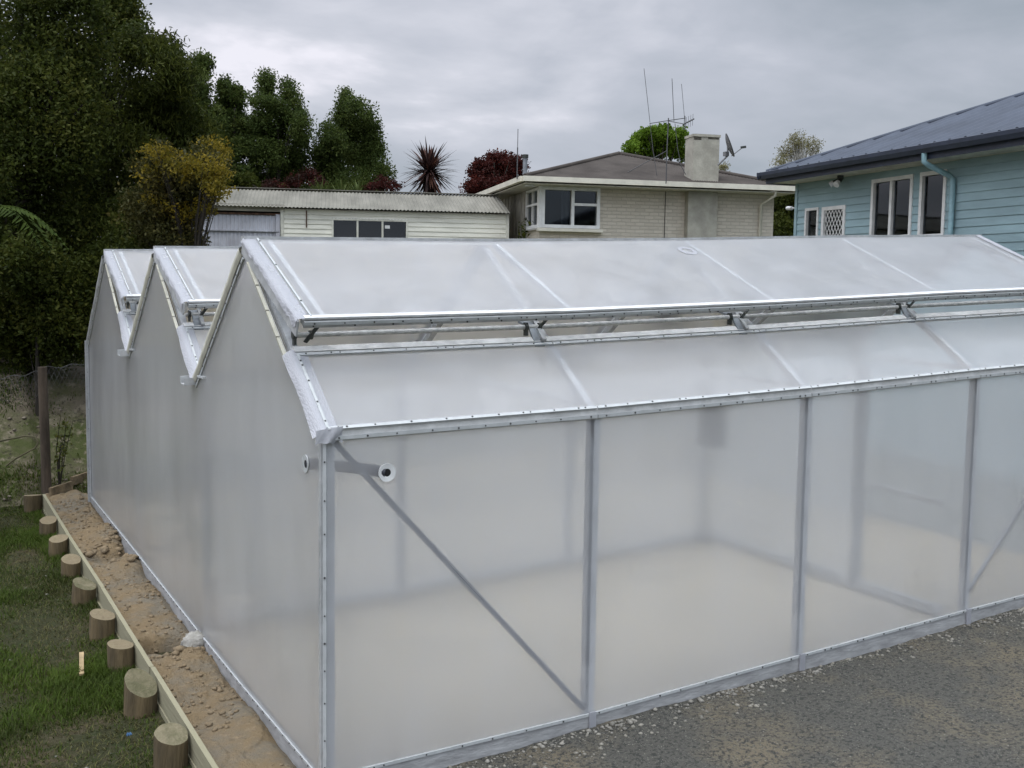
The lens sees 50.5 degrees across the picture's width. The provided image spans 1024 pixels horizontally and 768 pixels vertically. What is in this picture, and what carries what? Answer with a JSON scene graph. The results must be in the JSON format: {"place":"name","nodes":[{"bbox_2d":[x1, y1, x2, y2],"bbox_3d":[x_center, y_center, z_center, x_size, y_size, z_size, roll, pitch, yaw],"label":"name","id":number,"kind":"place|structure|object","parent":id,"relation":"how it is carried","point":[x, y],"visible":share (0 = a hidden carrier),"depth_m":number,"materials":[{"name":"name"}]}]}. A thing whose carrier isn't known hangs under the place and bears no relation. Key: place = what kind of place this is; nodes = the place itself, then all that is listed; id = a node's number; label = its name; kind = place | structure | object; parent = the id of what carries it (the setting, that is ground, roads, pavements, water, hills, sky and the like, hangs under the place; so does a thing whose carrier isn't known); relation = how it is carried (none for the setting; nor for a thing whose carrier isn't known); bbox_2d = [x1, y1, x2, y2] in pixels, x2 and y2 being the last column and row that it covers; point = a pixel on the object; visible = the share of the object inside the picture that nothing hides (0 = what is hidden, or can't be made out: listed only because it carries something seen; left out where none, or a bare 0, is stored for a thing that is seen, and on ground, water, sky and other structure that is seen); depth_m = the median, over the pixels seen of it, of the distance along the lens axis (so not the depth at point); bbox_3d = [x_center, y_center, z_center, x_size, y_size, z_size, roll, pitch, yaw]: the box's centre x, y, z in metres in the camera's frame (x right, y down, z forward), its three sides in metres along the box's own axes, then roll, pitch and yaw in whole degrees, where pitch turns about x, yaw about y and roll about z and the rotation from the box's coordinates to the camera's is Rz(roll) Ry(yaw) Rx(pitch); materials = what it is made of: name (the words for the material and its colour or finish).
{"place":"outdoors","nodes":[
{"label":"outdoors","id":0,"kind":"place"},
{"bbox_2d":[0,355,87,512],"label":"bank grass","id":1,"kind":"structure","parent":0,"point":[35,463],"depth_m":15.02,"materials":[{"name":"green plant"}]},
{"bbox_2d":[0,353,191,767],"bbox_3d":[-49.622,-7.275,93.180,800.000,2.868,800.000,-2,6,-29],"label":"ground","id":2,"kind":"structure","parent":0,"point":[10,450],"depth_m":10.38,"materials":[{"name":"green plant"}]},
{"bbox_2d":[0,435,38,466],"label":"bent cane","id":3,"kind":"object","parent":2,"relation":"on","point":[14,459],"visible":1,"depth_m":13.19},
{"bbox_2d":[0,205,68,251],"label":"tree fern","id":4,"kind":"object","parent":2,"relation":"on","point":[17,214],"visible":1,"depth_m":12.69,"materials":[{"name":"green plant"}]},
{"bbox_2d":[0,364,84,493],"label":"wire fence","id":5,"kind":"object","parent":2,"relation":"on","point":[45,454],"visible":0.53,"depth_m":14.64,"materials":[{"name":"grey metal"}]},
{"bbox_2d":[0,357,85,500],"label":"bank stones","id":6,"kind":"object","parent":2,"relation":"on","point":[9,419],"visible":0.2,"depth_m":15.42,"materials":[{"name":"grey stone"}]},
{"bbox_2d":[0,224,100,416],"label":"dark shrub","id":7,"kind":"object","parent":2,"relation":"on","point":[59,301],"visible":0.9,"depth_m":15.40,"materials":[{"name":"green plant"}]},
{"bbox_2d":[0,0,122,245],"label":"evergreen tree","id":8,"kind":"object","parent":2,"relation":"on","point":[35,90],"visible":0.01,"depth_m":22.58,"materials":[{"name":"green plant"}]},
{"bbox_2d":[52,412,73,484],"bbox_3d":[-6.079,0.914,14.684,0.273,1.086,0.257,-2,6,-29],"label":"young shrub","id":9,"kind":"object","parent":2,"relation":"on","point":[61,466],"visible":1,"depth_m":14.67,"materials":[{"name":"green plant"}]},
{"bbox_2d":[0,0,131,375],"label":"evergreen tree","id":10,"kind":"object","parent":2,"relation":"on","point":[43,64],"visible":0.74,"depth_m":16.28,"materials":[{"name":"green plant"}]},
{"bbox_2d":[79,652,83,675],"bbox_3d":[-3.415,2.213,8.603,0.035,0.031,0.503,-1,6,-22],"label":"wood stake","id":11,"kind":"object","parent":2,"relation":"on","point":[81,660],"visible":1,"depth_m":8.58,"materials":[{"name":"beige wood"}]},
{"bbox_2d":[43,0,159,354],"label":"evergreen tree","id":12,"kind":"object","parent":2,"relation":"on","point":[130,27],"visible":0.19,"depth_m":18.07,"materials":[{"name":"green plant"}]},
{"bbox_2d":[74,209,153,298],"bbox_3d":[-5.478,-0.733,16.135,1.953,3.789,2.099,-2,6,-29],"label":"dark shrub","id":13,"kind":"object","parent":2,"relation":"on","point":[118,239],"visible":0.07,"depth_m":15.87,"materials":[{"name":"green plant"}]},
{"bbox_2d":[23,494,218,767],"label":"retaining wall","id":14,"kind":"structure","parent":2,"relation":"on","point":[178,743],"depth_m":8.46,"materials":[{"name":"brown wood"}]},
{"bbox_2d":[84,26,231,250],"bbox_3d":[-5.711,-2.922,17.557,2.145,5.912,2.813,1,5,-3],"label":"willow like tree","id":15,"kind":"object","parent":2,"relation":"on","point":[160,102],"visible":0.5,"depth_m":17.53,"materials":[{"name":"green plant"}]},
{"bbox_2d":[45,490,296,767],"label":"dirt","id":16,"kind":"structure","parent":2,"relation":"on","point":[245,741],"depth_m":8.30,"materials":[{"name":"brown soil"}]},
{"bbox_2d":[49,472,86,496],"bbox_3d":[-5.992,1.334,15.137,0.062,0.248,1.329,2,5,17],"label":"edging board","id":17,"kind":"object","parent":16,"relation":"on","point":[69,485],"visible":0.68,"depth_m":14.82,"materials":[{"name":"brown wood"}]},
{"bbox_2d":[49,494,293,765],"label":"clods","id":18,"kind":"object","parent":16,"relation":"on","point":[104,549],"visible":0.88,"depth_m":9.65,"materials":[{"name":"brown soil"}]},
{"bbox_2d":[180,630,204,646],"bbox_3d":[-2.546,2.074,8.723,0.221,0.202,0.207,-2,6,-29],"label":"concrete lump","id":19,"kind":"object","parent":16,"relation":"on","point":[193,639],"visible":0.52,"depth_m":8.65,"materials":[{"name":"white concrete"}]},
{"bbox_2d":[106,135,236,248],"bbox_3d":[-4.791,-0.883,15.397,1.890,5.176,1.382,3,6,22],"label":"olive shrub","id":20,"kind":"object","parent":2,"relation":"on","point":[149,224],"visible":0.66,"depth_m":14.95,"materials":[{"name":"green plant"}]},
{"bbox_2d":[129,134,238,245],"bbox_3d":[-4.496,-0.857,15.373,1.428,5.449,2.408,0,5,-7],"label":"golden tree","id":21,"kind":"object","parent":2,"relation":"on","point":[214,187],"visible":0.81,"depth_m":14.70,"materials":[{"name":"yellow plant"}]},
{"bbox_2d":[186,47,233,159],"bbox_3d":[-9.637,-6.294,32.884,2.142,8.028,2.804,-2,6,-29],"label":"evergreen tree","id":22,"kind":"object","parent":2,"relation":"on","point":[204,95],"visible":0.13,"depth_m":32.43,"materials":[{"name":"green plant"}]},
{"bbox_2d":[209,73,265,188],"bbox_3d":[-8.556,-5.945,33.480,1.869,7.212,2.648,-2,6,-29],"label":"evergreen tree","id":23,"kind":"object","parent":2,"relation":"on","point":[230,95],"visible":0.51,"depth_m":33.08,"materials":[{"name":"green plant"}]},
{"bbox_2d":[240,66,318,189],"bbox_3d":[-7.209,-6.111,33.574,2.332,7.478,2.705,0,5,-14],"label":"evergreen tree","id":24,"kind":"object","parent":2,"relation":"on","point":[274,135],"visible":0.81,"depth_m":33.04,"materials":[{"name":"green plant"}]},
{"bbox_2d":[261,165,329,190],"bbox_3d":[-6.404,-4.316,31.592,2.072,4.294,2.002,-2,6,-29],"label":"red shrub","id":25,"kind":"object","parent":2,"relation":"on","point":[311,175],"visible":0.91,"depth_m":31.46,"materials":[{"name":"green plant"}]},
{"bbox_2d":[222,169,385,190],"bbox_3d":[-6.329,-4.322,32.538,5.120,4.145,1.940,0,5,-6],"label":"dark shrub","id":26,"kind":"object","parent":2,"relation":"on","point":[244,180],"visible":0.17,"depth_m":32.10,"materials":[{"name":"green plant"}]},
{"bbox_2d":[305,178,366,192],"bbox_3d":[-5.021,-4.181,31.422,2.635,3.865,1.722,-2,6,-29],"label":"flax bush","id":27,"kind":"object","parent":2,"relation":"on","point":[356,187],"visible":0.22,"depth_m":31.10,"materials":[{"name":"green plant"}]},
{"bbox_2d":[303,85,397,218],"bbox_3d":[-5.177,-6.018,34.654,3.063,7.165,2.796,1,5,-3],"label":"evergreen tree","id":28,"kind":"object","parent":2,"relation":"on","point":[348,142],"visible":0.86,"depth_m":34.23,"materials":[{"name":"green plant"}]},
{"bbox_2d":[202,187,509,245],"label":"shed","id":29,"kind":"structure","parent":2,"relation":"on","point":[258,211],"depth_m":26.43,"materials":[{"name":"wood"}]},
{"bbox_2d":[202,214,279,245],"bbox_3d":[-6.784,-2.863,25.442,2.620,2.324,0.461,0,5,-10],"label":"garage door","id":30,"kind":"structure","parent":29,"relation":"in","point":[225,229],"depth_m":25.58,"materials":[{"name":"metal"}]},
{"bbox_2d":[332,218,407,237],"bbox_3d":[-3.477,-3.455,26.444,1.824,1.090,0.590,0,5,-10],"label":"window","id":31,"kind":"structure","parent":29,"relation":"in","point":[341,227],"depth_m":26.65,"materials":[{"name":"black glass"}]},
{"bbox_2d":[361,174,405,192],"bbox_3d":[-3.720,-4.061,31.339,1.179,3.918,1.454,-2,6,-29],"label":"red shrub","id":32,"kind":"object","parent":2,"relation":"on","point":[381,184],"visible":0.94,"depth_m":30.90,"materials":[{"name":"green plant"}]},
{"bbox_2d":[400,137,461,194],"bbox_3d":[-2.508,-4.752,32.217,1.976,5.126,2.068,-2,6,-29],"label":"cabbage tree","id":33,"kind":"object","parent":2,"relation":"on","point":[429,162],"visible":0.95,"depth_m":31.86,"materials":[{"name":"red plant"}]},
{"bbox_2d":[458,148,530,195],"bbox_3d":[-0.557,-4.875,33.984,2.760,5.129,2.003,-9,11,-63],"label":"red tree","id":34,"kind":"object","parent":2,"relation":"on","point":[490,169],"visible":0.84,"depth_m":33.61,"materials":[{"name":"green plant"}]},
{"bbox_2d":[518,217,533,238],"bbox_3d":[0.271,-2.716,26.133,0.350,2.638,0.509,3,6,21],"label":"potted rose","id":35,"kind":"object","parent":2,"relation":"on","point":[523,234],"visible":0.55,"depth_m":26.05,"materials":[{"name":"green plant"}]},
{"bbox_2d":[84,234,1023,767],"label":"greenhouse","id":36,"kind":"object","parent":2,"relation":"on","point":[400,502],"visible":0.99,"depth_m":7.50,"materials":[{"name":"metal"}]},
{"bbox_2d":[472,134,794,238],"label":"brick house","id":37,"kind":"structure","parent":2,"relation":"on","point":[605,196],"depth_m":26.57,"materials":[{"name":"beige paint"}]},
{"bbox_2d":[516,137,517,178],"bbox_3d":[0.128,-5.388,25.398,0.028,1.165,0.128,1,5,4],"label":"whip aerial","id":38,"kind":"object","parent":37,"relation":"attached to","point":[517,160],"visible":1,"depth_m":25.39,"materials":[{"name":"metal"}]},
{"bbox_2d":[522,154,527,182],"bbox_3d":[0.347,-5.669,28.888,0.170,0.870,0.162,-2,6,-29],"label":"flue","id":39,"kind":"object","parent":37,"relation":"on","point":[524,156],"visible":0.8,"depth_m":28.82,"materials":[{"name":"metal"}]},
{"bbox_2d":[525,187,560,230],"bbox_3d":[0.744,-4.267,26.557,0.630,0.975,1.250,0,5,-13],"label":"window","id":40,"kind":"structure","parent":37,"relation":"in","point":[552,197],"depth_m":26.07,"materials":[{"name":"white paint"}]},
{"bbox_2d":[536,186,602,232],"bbox_3d":[1.341,-4.213,26.250,1.611,1.070,0.670,0,5,-13],"label":"window","id":41,"kind":"structure","parent":37,"relation":"in","point":[580,207],"depth_m":26.13,"materials":[{"name":"white paint"}]},
{"bbox_2d":[627,71,693,183],"bbox_3d":[3.512,-5.989,25.162,1.624,2.656,0.513,0,5,-12],"label":"television aerial","id":42,"kind":"object","parent":37,"relation":"attached to","point":[668,120],"visible":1,"depth_m":25.19,"materials":[{"name":"metal"}]},
{"bbox_2d":[717,133,745,165],"bbox_3d":[5.138,-5.466,25.287,0.474,0.754,0.523,6,7,45],"label":"satellite dish","id":43,"kind":"object","parent":37,"relation":"attached to","point":[729,147],"visible":1,"depth_m":25.25,"materials":[{"name":"metal"}]},
{"bbox_2d":[621,122,688,162],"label":"green tree","id":44,"kind":"object","parent":2,"relation":"on","point":[640,141],"visible":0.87,"depth_m":41.54,"materials":[{"name":"green plant"}]},
{"bbox_2d":[719,160,730,171],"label":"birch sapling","id":45,"kind":"object","parent":2,"relation":"on","point":[722,167],"visible":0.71,"depth_m":43.67,"materials":[{"name":"green plant"}]},
{"bbox_2d":[446,608,1023,767],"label":"gravel","id":46,"kind":"structure","parent":2,"relation":"on","point":[956,678],"depth_m":7.14,"materials":[{"name":"grey gravel"}]},
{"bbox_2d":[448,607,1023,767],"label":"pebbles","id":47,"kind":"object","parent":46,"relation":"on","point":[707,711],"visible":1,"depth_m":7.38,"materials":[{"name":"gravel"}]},
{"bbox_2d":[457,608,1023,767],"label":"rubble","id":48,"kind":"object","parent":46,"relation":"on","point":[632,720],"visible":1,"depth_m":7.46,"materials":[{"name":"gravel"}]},
{"bbox_2d":[773,194,794,235],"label":"dark tree","id":49,"kind":"object","parent":2,"relation":"on","point":[783,221],"visible":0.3,"depth_m":32.35,"materials":[{"name":"green plant"}]},
{"bbox_2d":[768,129,825,167],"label":"birch tree","id":50,"kind":"object","parent":2,"relation":"on","point":[798,146],"visible":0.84,"depth_m":45.00,"materials":[{"name":"green plant"}]},
{"bbox_2d":[757,91,1023,255],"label":"blue house","id":51,"kind":"structure","parent":2,"relation":"on","point":[961,172],"depth_m":18.25,"materials":[{"name":"wood"}]},
{"bbox_2d":[804,207,819,235],"bbox_3d":[5.898,-2.946,21.258,0.110,1.000,0.449,-1,5,-19],"label":"window","id":52,"kind":"structure","parent":51,"relation":"in","point":[811,223],"depth_m":21.29,"materials":[{"name":"white paint"}]},
{"bbox_2d":[821,205,846,235],"bbox_3d":[6.119,-2.354,20.642,0.110,2.040,0.737,-1,5,-19],"label":"door","id":53,"kind":"structure","parent":51,"relation":"in","point":[833,221],"depth_m":20.61,"materials":[{"name":"white paint"}]},
{"bbox_2d":[869,174,913,234],"bbox_3d":[6.671,-3.078,18.999,0.110,1.079,1.108,-1,5,-19],"label":"window","id":54,"kind":"structure","parent":51,"relation":"in","point":[891,207],"depth_m":18.98,"materials":[{"name":"glass"}]},
{"bbox_2d":[917,169,947,234],"bbox_3d":[7.011,-2.980,18.012,0.110,1.104,0.634,-1,5,-19],"label":"window","id":55,"kind":"structure","parent":51,"relation":"in","point":[932,187],"depth_m":18.07,"materials":[{"name":"glass"}]},
{"bbox_2d":[0,0,1023,230],"label":"sky","id":56,"kind":"structure","parent":0,"point":[566,79],"materials":[{"name":"grey"}]}
]}

